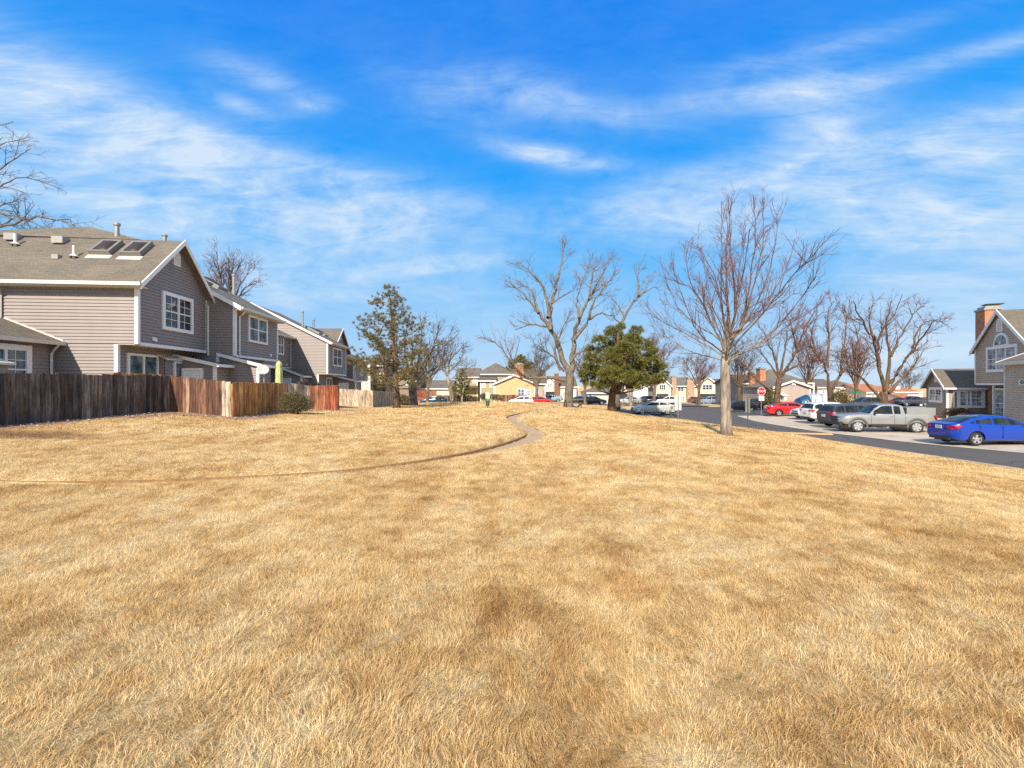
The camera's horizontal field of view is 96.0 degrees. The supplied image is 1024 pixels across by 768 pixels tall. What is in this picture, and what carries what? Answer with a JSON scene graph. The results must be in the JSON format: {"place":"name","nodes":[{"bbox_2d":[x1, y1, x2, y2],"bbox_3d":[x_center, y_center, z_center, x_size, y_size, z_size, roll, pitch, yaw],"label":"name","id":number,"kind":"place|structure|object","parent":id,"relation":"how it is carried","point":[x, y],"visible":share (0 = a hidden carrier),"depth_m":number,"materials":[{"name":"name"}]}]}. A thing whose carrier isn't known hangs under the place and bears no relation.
{"place":"outdoors","nodes":[
{"label":"outdoors","id":0,"kind":"place"},
{"bbox_2d":[0,385,1023,767],"bbox_3d":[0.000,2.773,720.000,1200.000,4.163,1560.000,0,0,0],"label":"ground","id":1,"kind":"structure","parent":0,"point":[548,705],"depth_m":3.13,"materials":[{"name":"beige plant"}]},
{"bbox_2d":[0,121,106,229],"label":"bare tree","id":2,"kind":"object","parent":1,"relation":"on","point":[24,219],"visible":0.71,"depth_m":32.56,"materials":[{"name":"brown plant"}]},
{"bbox_2d":[0,222,234,381],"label":"townhouse","id":3,"kind":"structure","parent":1,"relation":"on","point":[84,300],"depth_m":19.74,"materials":[{"name":"grey"}]},
{"bbox_2d":[0,343,31,373],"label":"window","id":4,"kind":"structure","parent":3,"relation":"in","point":[21,355],"depth_m":17.58,"materials":[{"name":"white glass"}]},
{"bbox_2d":[126,353,158,374],"bbox_3d":[-16.720,-0.125,20.897,0.100,2.450,1.958,0,0,-5],"label":"sliding door","id":5,"kind":"structure","parent":3,"relation":"in","point":[136,363],"depth_m":20.85,"materials":[{"name":"white glass"}]},
{"bbox_2d":[161,290,193,334],"bbox_3d":[-16.024,-3.380,22.123,0.100,1.760,2.300,0,0,-5],"label":"window","id":6,"kind":"structure","parent":3,"relation":"in","point":[177,312],"depth_m":22.07,"materials":[{"name":"white glass"}]},
{"bbox_2d":[173,361,181,376],"bbox_3d":[-16.645,-0.060,23.442,0.100,2.120,1.731,0,0,-5],"label":"sliding door","id":7,"kind":"structure","parent":3,"relation":"in","point":[176,364],"depth_m":22.79,"materials":[{"name":"white glass"}]},
{"bbox_2d":[181,368,203,378],"bbox_3d":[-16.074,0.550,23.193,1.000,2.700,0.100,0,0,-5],"label":"garage door","id":8,"kind":"structure","parent":3,"relation":"in","point":[197,373],"depth_m":23.19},
{"bbox_2d":[0,410,355,430],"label":"leaf litter","id":9,"kind":"object","parent":1,"relation":"on","point":[183,415],"visible":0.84,"depth_m":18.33,"materials":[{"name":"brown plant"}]},
{"bbox_2d":[0,372,169,425],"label":"board fence","id":10,"kind":"object","parent":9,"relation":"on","point":[35,397],"visible":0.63,"depth_m":15.54,"materials":[{"name":"wood"}]},
{"bbox_2d":[170,376,221,415],"bbox_3d":[-13.261,0.616,19.363,2.212,1.936,0.126,0,0,1],"label":"board fence","id":11,"kind":"object","parent":9,"relation":"on","point":[194,395],"visible":0.73,"depth_m":19.30,"materials":[{"name":"brown wood"}]},
{"bbox_2d":[231,382,285,416],"bbox_3d":[-11.991,0.777,22.096,0.127,1.765,5.622,0,0,-5],"label":"board fence","id":12,"kind":"object","parent":9,"relation":"on","point":[250,398],"visible":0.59,"depth_m":21.31,"materials":[{"name":"brown wood"}]},
{"bbox_2d":[222,381,230,416],"bbox_3d":[-11.952,0.742,19.344,0.404,1.750,0.125,0,0,0],"label":"board fence","id":13,"kind":"object","parent":1,"relation":"on","point":[226,398],"visible":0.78,"depth_m":19.28,"materials":[{"name":"beige wood"}]},
{"bbox_2d":[197,238,269,298],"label":"bare tree","id":14,"kind":"object","parent":1,"relation":"on","point":[229,276],"visible":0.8,"depth_m":48.70,"materials":[{"name":"brown plant"}]},
{"bbox_2d":[191,274,285,383],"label":"townhouse","id":15,"kind":"structure","parent":1,"relation":"on","point":[243,336],"depth_m":25.00,"materials":[{"name":"grey"}]},
{"bbox_2d":[247,314,267,344],"bbox_3d":[-15.036,-3.175,27.287,0.100,1.550,2.420,0,0,-5],"label":"window","id":16,"kind":"structure","parent":15,"relation":"in","point":[257,327],"depth_m":27.23,"materials":[{"name":"white glass"}]},
{"bbox_2d":[256,365,268,382],"bbox_3d":[-12.882,0.196,23.911,0.541,2.409,0.514,0,0,35],"label":"satellite dish","id":17,"kind":"object","parent":1,"relation":"on","point":[263,370],"visible":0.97,"depth_m":23.98,"materials":[{"name":"metal"}]},
{"bbox_2d":[0,408,550,483],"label":"path edge","id":18,"kind":"object","parent":1,"relation":"on","point":[345,470],"visible":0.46,"depth_m":8.77,"materials":[{"name":"concrete"}]},
{"bbox_2d":[275,360,284,392],"bbox_3d":[-12.437,0.083,24.600,0.579,2.725,0.579,0,0,23],"label":"patio umbrella","id":19,"kind":"object","parent":1,"relation":"on","point":[278,374],"visible":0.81,"depth_m":24.48,"materials":[{"name":"yellow fabric"}]},
{"bbox_2d":[264,330,311,383],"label":"townhouse","id":20,"kind":"structure","parent":1,"relation":"on","point":[290,375],"depth_m":40.76,"materials":[{"name":"grey"}]},
{"bbox_2d":[278,336,283,354],"bbox_3d":[-20.221,-3.425,40.272,0.100,1.750,1.222,0,0,-5],"label":"window","id":21,"kind":"structure","parent":20,"relation":"in","point":[280,339],"depth_m":40.22,"materials":[{"name":"white glass"}]},
{"bbox_2d":[277,391,315,413],"bbox_3d":[-10.627,0.946,22.615,1.785,1.243,1.441,0,0,0],"label":"clipped shrub","id":22,"kind":"object","parent":1,"relation":"on","point":[298,401],"visible":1,"depth_m":22.49,"materials":[{"name":"green plant"}]},
{"bbox_2d":[286,383,310,408],"bbox_3d":[-12.908,0.845,27.822,0.127,1.801,1.835,0,0,29],"label":"board fence","id":23,"kind":"object","parent":1,"relation":"on","point":[304,389],"visible":0.34,"depth_m":27.71,"materials":[{"name":"grey wood"}]},
{"bbox_2d":[250,302,361,389],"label":"townhouse","id":24,"kind":"structure","parent":1,"relation":"on","point":[318,356],"depth_m":42.95,"materials":[{"name":"grey"}]},
{"bbox_2d":[332,347,341,366],"bbox_3d":[-17.418,-2.650,45.941,0.100,1.800,3.087,0,0,-5],"label":"window","id":25,"kind":"structure","parent":24,"relation":"in","point":[336,353],"depth_m":45.77,"materials":[{"name":"white glass"}]},
{"bbox_2d":[310,385,338,409],"bbox_3d":[-11.556,0.933,28.442,1.828,1.770,0.126,0,0,6],"label":"board fence","id":26,"kind":"object","parent":1,"relation":"on","point":[325,397],"visible":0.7,"depth_m":28.38,"materials":[{"name":"red wood"}]},
{"bbox_2d":[315,328,350,376],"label":"townhouse","id":27,"kind":"structure","parent":1,"relation":"on","point":[338,335],"depth_m":52.11,"materials":[{"name":"grey"}]},
{"bbox_2d":[339,389,372,406],"bbox_3d":[-14.049,1.364,41.517,3.100,1.867,0.126,0,0,1],"label":"board fence","id":28,"kind":"object","parent":1,"relation":"on","point":[351,397],"visible":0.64,"depth_m":41.46,"materials":[{"name":"beige wood"}]},
{"bbox_2d":[347,354,370,389],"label":"townhouse","id":29,"kind":"structure","parent":1,"relation":"on","point":[353,374],"depth_m":56.92,"materials":[{"name":"grey"}]},
{"bbox_2d":[360,357,393,402],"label":"house","id":30,"kind":"structure","parent":1,"relation":"on","point":[368,385],"depth_m":78.99,"materials":[{"name":"beige"}]},
{"bbox_2d":[373,391,393,406],"bbox_3d":[-13.041,1.637,47.245,0.127,2.102,11.546,0,0,-5],"label":"board fence","id":31,"kind":"object","parent":1,"relation":"on","point":[381,398],"visible":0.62,"depth_m":45.76,"materials":[{"name":"grey wood"}]},
{"bbox_2d":[370,343,408,391],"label":"bare tree","id":32,"kind":"object","parent":1,"relation":"on","point":[383,366],"visible":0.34,"depth_m":65.75,"materials":[{"name":"brown plant"}]},
{"bbox_2d":[344,283,445,407],"bbox_3d":[-10.007,-3.294,40.084,8.555,10.997,7.031,0,0,0],"label":"pine tree","id":33,"kind":"object","parent":1,"relation":"on","point":[392,351],"visible":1,"depth_m":39.57,"materials":[{"name":"green plant"}]},
{"bbox_2d":[397,369,425,400],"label":"house","id":34,"kind":"structure","parent":1,"relation":"on","point":[404,391],"depth_m":96.00,"materials":[{"name":"beige"}]},
{"bbox_2d":[417,390,436,402],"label":"board fence","id":35,"kind":"object","parent":1,"relation":"on","point":[420,396],"visible":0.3,"depth_m":85.97,"materials":[{"name":"red wood"}]},
{"bbox_2d":[385,309,473,405],"bbox_3d":[-8.719,-2.520,47.636,9.534,9.898,5.923,0,0,0],"label":"bare tree","id":36,"kind":"object","parent":1,"relation":"on","point":[413,400],"visible":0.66,"depth_m":47.60,"materials":[{"name":"brown plant"}]},
{"bbox_2d":[411,338,452,402],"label":"bare tree","id":37,"kind":"object","parent":1,"relation":"on","point":[428,383],"visible":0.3,"depth_m":71.54,"materials":[{"name":"brown plant"}]},
{"bbox_2d":[420,380,456,399],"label":"house","id":38,"kind":"structure","parent":1,"relation":"on","point":[440,387],"depth_m":100.92,"materials":[{"name":"beige"}]},
{"bbox_2d":[421,332,473,402],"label":"bare tree","id":39,"kind":"object","parent":1,"relation":"on","point":[450,389],"visible":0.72,"depth_m":55.60,"materials":[{"name":"brown plant"}]},
{"bbox_2d":[452,369,470,398],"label":"pine tree","id":40,"kind":"object","parent":1,"relation":"on","point":[458,392],"visible":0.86,"depth_m":83.79,"materials":[{"name":"green plant"}]},
{"bbox_2d":[451,356,480,401],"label":"bare tree","id":41,"kind":"object","parent":1,"relation":"on","point":[464,383],"visible":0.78,"depth_m":59.92,"materials":[{"name":"brown plant"}]},
{"bbox_2d":[455,363,546,401],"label":"house","id":42,"kind":"structure","parent":1,"relation":"on","point":[491,379],"depth_m":95.12,"materials":[{"name":"beige"}]},
{"bbox_2d":[504,354,533,371],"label":"pine tree","id":43,"kind":"object","parent":1,"relation":"on","point":[519,360],"visible":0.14,"depth_m":123.72,"materials":[{"name":"green plant"}]},
{"bbox_2d":[477,234,626,406],"bbox_3d":[4.647,-7.718,51.046,17.584,20.841,11.694,0,0,0],"label":"old tree","id":44,"kind":"object","parent":1,"relation":"on","point":[569,371],"visible":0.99,"depth_m":50.05,"materials":[{"name":"brown plant"}]},
{"bbox_2d":[546,372,577,401],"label":"house","id":45,"kind":"structure","parent":1,"relation":"on","point":[555,387],"depth_m":116.00,"materials":[{"name":"white"}]},
{"bbox_2d":[569,345,602,403],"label":"bare tree","id":46,"kind":"object","parent":1,"relation":"on","point":[580,367],"visible":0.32,"depth_m":69.78,"materials":[{"name":"brown plant"}]},
{"bbox_2d":[579,387,608,403],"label":"garage","id":47,"kind":"structure","parent":1,"relation":"on","point":[596,393],"depth_m":83.93,"materials":[{"name":"white"}]},
{"bbox_2d":[577,321,669,411],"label":"pine tree","id":48,"kind":"object","parent":1,"relation":"on","point":[616,371],"visible":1,"depth_m":42.08,"materials":[{"name":"green plant"}]},
{"bbox_2d":[620,396,641,403],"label":"parked car","id":49,"kind":"object","parent":1,"relation":"on","point":[635,400],"visible":0.84,"depth_m":87.12,"materials":[{"name":"silver metal"}]},
{"bbox_2d":[607,252,663,409],"bbox_3d":[15.645,-6.784,56.639,8.637,19.878,4.081,0,0,-7],"label":"bare tree","id":50,"kind":"object","parent":1,"relation":"on","point":[617,401],"visible":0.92,"depth_m":56.24,"materials":[{"name":"grey plant"}]},
{"bbox_2d":[627,385,648,397],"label":"townhouse","id":51,"kind":"structure","parent":1,"relation":"on","point":[641,393],"depth_m":112.00,"materials":[{"name":"white"}]},
{"bbox_2d":[648,381,672,395],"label":"townhouse","id":52,"kind":"structure","parent":1,"relation":"on","point":[662,389],"depth_m":112.00,"materials":[{"name":"beige"}]},
{"bbox_2d":[639,331,683,400],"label":"bare tree","id":53,"kind":"object","parent":1,"relation":"on","point":[662,352],"visible":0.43,"depth_m":89.67,"materials":[{"name":"brown plant"}]},
{"bbox_2d":[663,375,695,401],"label":"townhouse","id":54,"kind":"structure","parent":1,"relation":"on","point":[684,387],"depth_m":112.73,"materials":[{"name":"beige"}]},
{"bbox_2d":[676,347,719,404],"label":"bare tree","id":55,"kind":"object","parent":1,"relation":"on","point":[699,380],"visible":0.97,"depth_m":92.31,"materials":[{"name":"brown plant"}]},
{"bbox_2d":[681,402,719,405],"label":"parking lot","id":56,"kind":"structure","parent":1,"relation":"on","point":[710,404],"depth_m":97.51,"materials":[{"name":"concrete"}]},
{"bbox_2d":[696,396,714,403],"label":"parked car","id":57,"kind":"object","parent":56,"relation":"on","point":[709,399],"visible":0.73,"depth_m":98.10,"materials":[{"name":"blue paint"}]},
{"bbox_2d":[694,377,714,397],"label":"townhouse","id":58,"kind":"structure","parent":1,"relation":"on","point":[707,388],"depth_m":113.00,"materials":[{"name":"beige"}]},
{"bbox_2d":[635,181,842,434],"bbox_3d":[8.662,-3.220,18.212,6.525,10.750,10.074,0,0,30],"label":"young tree","id":59,"kind":"object","parent":1,"relation":"on","point":[725,395],"visible":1,"depth_m":17.96,"materials":[{"name":"brown plant"}]},
{"bbox_2d":[745,398,749,427],"bbox_3d":[16.368,2.120,31.984,0.340,2.288,0.066,0,0,0],"label":"road sign","id":60,"kind":"object","parent":1,"relation":"on","point":[747,405],"visible":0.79,"depth_m":32.01,"materials":[{"name":"grey metal"}]},
{"bbox_2d":[713,367,805,403],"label":"house","id":61,"kind":"structure","parent":1,"relation":"on","point":[764,374],"depth_m":90.41,"materials":[{"name":"stone"}]},
{"bbox_2d":[758,388,764,414],"bbox_3d":[28.131,1.978,51.980,0.868,3.164,0.111,0,0,0],"label":"stop sign","id":62,"kind":"object","parent":1,"relation":"on","point":[761,391],"visible":0.99,"depth_m":51.94,"materials":[{"name":"metal"}]},
{"bbox_2d":[741,380,813,400],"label":"house","id":63,"kind":"structure","parent":1,"relation":"on","point":[792,390],"depth_m":76.00,"materials":[{"name":"grey"}]},
{"bbox_2d":[730,290,837,402],"bbox_3d":[29.970,-3.622,51.514,12.544,14.211,5.781,0,0,0],"label":"bare tree","id":64,"kind":"object","parent":1,"relation":"on","point":[780,374],"visible":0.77,"depth_m":51.77,"materials":[{"name":"brown plant"}]},
{"bbox_2d":[620,408,1022,469],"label":"kerb","id":65,"kind":"structure","parent":1,"relation":"on","point":[887,449],"depth_m":18.42,"materials":[{"name":"concrete"}]},
{"bbox_2d":[803,379,842,399],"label":"house","id":66,"kind":"structure","parent":1,"relation":"on","point":[820,385],"depth_m":92.72,"materials":[{"name":"beige"}]},
{"bbox_2d":[831,328,882,399],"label":"bare tree","id":67,"kind":"object","parent":1,"relation":"on","point":[856,380],"visible":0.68,"depth_m":69.59,"materials":[{"name":"brown plant"}]},
{"bbox_2d":[840,384,893,401],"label":"house","id":68,"kind":"structure","parent":1,"relation":"on","point":[864,390],"depth_m":92.91,"materials":[{"name":"orange"}]},
{"bbox_2d":[739,415,1023,452],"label":"parking lot","id":69,"kind":"structure","parent":1,"relation":"on","point":[886,433],"depth_m":28.52,"materials":[{"name":"concrete"}]},
{"bbox_2d":[763,402,802,415],"bbox_3d":[28.689,2.562,47.602,4.677,1.460,2.160,0,0,12],"label":"parked car","id":70,"kind":"object","parent":69,"relation":"on","point":[778,408],"visible":0.53,"depth_m":47.04,"materials":[{"name":"red paint"}]},
{"bbox_2d":[799,402,839,421],"bbox_3d":[26.389,2.314,37.800,4.747,1.720,2.240,0,0,0],"label":"parked car","id":71,"kind":"object","parent":69,"relation":"on","point":[807,410],"visible":0.31,"depth_m":37.32,"materials":[{"name":"white paint"}]},
{"bbox_2d":[790,290,873,401],"bbox_3d":[31.743,-3.204,45.740,9.970,12.793,3.064,0,0,-16],"label":"bare tree","id":72,"kind":"object","parent":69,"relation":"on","point":[830,389],"visible":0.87,"depth_m":45.93,"materials":[{"name":"brown plant"}]},
{"bbox_2d":[829,389,854,403],"bbox_3d":[30.873,1.657,43.023,2.062,2.670,2.040,0,0,0],"label":"bush","id":73,"kind":"object","parent":69,"relation":"on","point":[839,396],"visible":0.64,"depth_m":42.84,"materials":[{"name":"green plant"}]},
{"bbox_2d":[816,403,886,427],"bbox_3d":[24.988,2.283,33.600,4.747,1.720,2.240,0,0,-2],"label":"parked car","id":74,"kind":"object","parent":69,"relation":"on","point":[824,412],"visible":0.27,"depth_m":32.96,"materials":[{"name":"grey paint"}]},
{"bbox_2d":[827,403,937,432],"bbox_3d":[24.005,2.214,30.060,5.485,1.885,2.380,0,0,12],"label":"pickup truck","id":75,"kind":"object","parent":69,"relation":"on","point":[903,418],"visible":0.98,"depth_m":29.21,"materials":[{"name":"grey paint"}]},
{"bbox_2d":[814,289,954,403],"bbox_3d":[33.608,-2.819,39.423,15.600,11.686,5.960,0,0,-10],"label":"bare tree","id":76,"kind":"object","parent":69,"relation":"on","point":[882,396],"visible":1,"depth_m":39.81,"materials":[{"name":"brown plant"}]},
{"bbox_2d":[926,414,1023,445],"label":"parked car","id":77,"kind":"object","parent":69,"relation":"on","point":[975,429],"visible":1,"depth_m":22.25,"materials":[{"name":"blue paint"}]},
{"bbox_2d":[876,384,922,405],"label":"house","id":78,"kind":"structure","parent":1,"relation":"on","point":[898,391],"depth_m":89.94,"materials":[{"name":"white"}]},
{"bbox_2d":[890,365,923,388],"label":"bare tree","id":79,"kind":"object","parent":1,"relation":"on","point":[909,381],"visible":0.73,"depth_m":95.14,"materials":[{"name":"brown plant"}]},
{"bbox_2d":[920,368,987,417],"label":"house","id":80,"kind":"structure","parent":1,"relation":"on","point":[952,388],"depth_m":37.29,"materials":[{"name":"grey"}]},
{"bbox_2d":[928,387,942,402],"bbox_3d":[35.835,0.919,38.977,0.100,1.280,2.440,0,0,23],"label":"window","id":81,"kind":"structure","parent":80,"relation":"in","point":[935,394],"depth_m":38.90,"materials":[{"name":"white glass"}]},
{"bbox_2d":[953,391,967,410],"bbox_3d":[35.919,1.625,36.919,0.900,2.150,0.100,0,0,23],"label":"front door","id":82,"kind":"structure","parent":80,"relation":"in","point":[954,392],"depth_m":37.01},
{"bbox_2d":[957,390,984,407],"bbox_3d":[36.477,1.125,36.633,1.700,1.550,0.100,0,0,23],"label":"window","id":83,"kind":"structure","parent":80,"relation":"in","point":[976,398],"depth_m":36.58,"materials":[{"name":"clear glass"}]},
{"bbox_2d":[941,407,973,417],"bbox_3d":[32.921,2.269,33.975,2.334,1.238,1.568,0,0,0],"label":"hedge bush","id":84,"kind":"object","parent":1,"relation":"on","point":[949,411],"visible":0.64,"depth_m":33.84,"materials":[{"name":"brown plant"}]},
{"bbox_2d":[969,303,1023,422],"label":"house","id":85,"kind":"structure","parent":1,"relation":"on","point":[997,350],"depth_m":32.88,"materials":[{"name":"beige"}]},
{"bbox_2d":[995,388,1003,415],"bbox_3d":[35.928,1.425,33.923,0.100,2.250,1.300,0,0,23],"label":"window","id":86,"kind":"structure","parent":85,"relation":"in","point":[999,392],"depth_m":34.01,"materials":[{"name":"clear glass"}]},
{"bbox_2d":[986,333,1018,371],"bbox_3d":[34.784,-2.259,32.782,0.145,2.796,3.686,0,0,23],"label":"window","id":87,"kind":"structure","parent":85,"relation":"in","point":[1001,349],"depth_m":32.92,"materials":[{"name":"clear glass"}]},
{"bbox_2d":[0,0,1023,386],"label":"sky","id":88,"kind":"structure","parent":0,"point":[355,148],"materials":[{"name":"blue"}]},
{"bbox_2d":[451,405,576,458],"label":"path","id":89,"kind":"structure","parent":0,"point":[535,435],"depth_m":16.04,"materials":[{"name":"concrete"}]},
{"bbox_2d":[638,403,701,405],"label":"road","id":90,"kind":"structure","parent":0,"point":[683,404],"depth_m":88.36,"materials":[{"name":"grey asphalt"}]},
{"bbox_2d":[656,396,678,403],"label":"parked car","id":91,"kind":"object","parent":90,"relation":"on","point":[669,399],"visible":0.53,"depth_m":94.13,"materials":[{"name":"white paint"}]},
{"bbox_2d":[676,408,762,412],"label":"road","id":92,"kind":"structure","parent":0,"point":[691,410],"depth_m":66.24,"materials":[{"name":"grey asphalt"}]},
{"bbox_2d":[731,401,757,410],"bbox_3d":[31.611,3.048,64.200,4.677,1.460,2.160,0,0,0],"label":"parked car","id":93,"kind":"object","parent":92,"relation":"on","point":[737,405],"visible":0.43,"depth_m":63.32,"materials":[{"name":"black paint"}]},
{"bbox_2d":[750,398,770,408],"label":"parked car","id":94,"kind":"object","parent":92,"relation":"on","point":[755,401],"visible":0.16,"depth_m":69.60,"materials":[{"name":"black paint"}]},
{"bbox_2d":[762,389,773,404],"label":"pine tree","id":95,"kind":"object","parent":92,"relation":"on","point":[769,398],"visible":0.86,"depth_m":65.82,"materials":[{"name":"green plant"}]},
{"bbox_2d":[786,325,837,384],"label":"bare tree","id":96,"kind":"object","parent":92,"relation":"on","point":[808,378],"visible":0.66,"depth_m":77.85,"materials":[{"name":"brown plant"}]},
{"bbox_2d":[587,404,925,408],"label":"cross road","id":97,"kind":"structure","parent":0,"point":[698,407],"depth_m":79.85,"materials":[{"name":"grey asphalt"}]},
{"bbox_2d":[420,396,446,402],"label":"parked car","id":98,"kind":"object","parent":97,"relation":"on","point":[432,399],"visible":0.38,"depth_m":78.13,"materials":[{"name":"teal paint"}]},
{"bbox_2d":[508,396,533,401],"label":"parked car","id":99,"kind":"object","parent":97,"relation":"on","point":[524,399],"visible":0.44,"depth_m":78.15,"materials":[{"name":"white paint"}]},
{"bbox_2d":[579,396,606,404],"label":"parked car","id":100,"kind":"object","parent":97,"relation":"on","point":[593,400],"visible":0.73,"depth_m":78.63,"materials":[{"name":"black paint"}]},
{"bbox_2d":[717,336,768,400],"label":"bare tree","id":101,"kind":"object","parent":97,"relation":"on","point":[739,383],"visible":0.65,"depth_m":83.13,"materials":[{"name":"brown plant"}]},
{"bbox_2d":[893,396,925,405],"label":"parked car","id":102,"kind":"object","parent":97,"relation":"on","point":[914,400],"visible":0.92,"depth_m":81.17,"materials":[{"name":"grey paint"}]},
{"bbox_2d":[618,409,1023,468],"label":"road","id":103,"kind":"structure","parent":0,"point":[1007,458],"depth_m":23.93,"materials":[{"name":"grey asphalt"}]},
{"bbox_2d":[630,401,675,414],"bbox_3d":[15.511,2.593,50.600,4.677,1.460,2.160,0,0,0],"label":"parked car","id":104,"kind":"object","parent":103,"relation":"on","point":[661,407],"visible":0.99,"depth_m":49.73,"materials":[{"name":"silver metal"}]},
{"bbox_2d":[794,394,826,404],"bbox_3d":[36.211,2.282,55.990,5.000,2.139,2.060,0,0,0],"label":"camper trailer","id":105,"kind":"object","parent":103,"relation":"on","point":[803,399],"visible":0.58,"depth_m":55.29,"materials":[{"name":"metal"}]},
{"bbox_2d":[847,397,879,405],"bbox_3d":[44.317,2.478,58.000,4.747,1.720,1.907,0,0,0],"label":"parked car","id":106,"kind":"object","parent":103,"relation":"on","point":[865,401],"visible":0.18,"depth_m":57.22,"materials":[{"name":"grey paint"}]},
{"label":"parking lot","id":107,"kind":"structure","parent":0,"visible":0},
{"bbox_2d":[518,341,556,396],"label":"bare tree","id":108,"kind":"object","parent":107,"relation":"on","point":[537,371],"visible":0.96,"depth_m":87.77,"materials":[{"name":"grey plant"}]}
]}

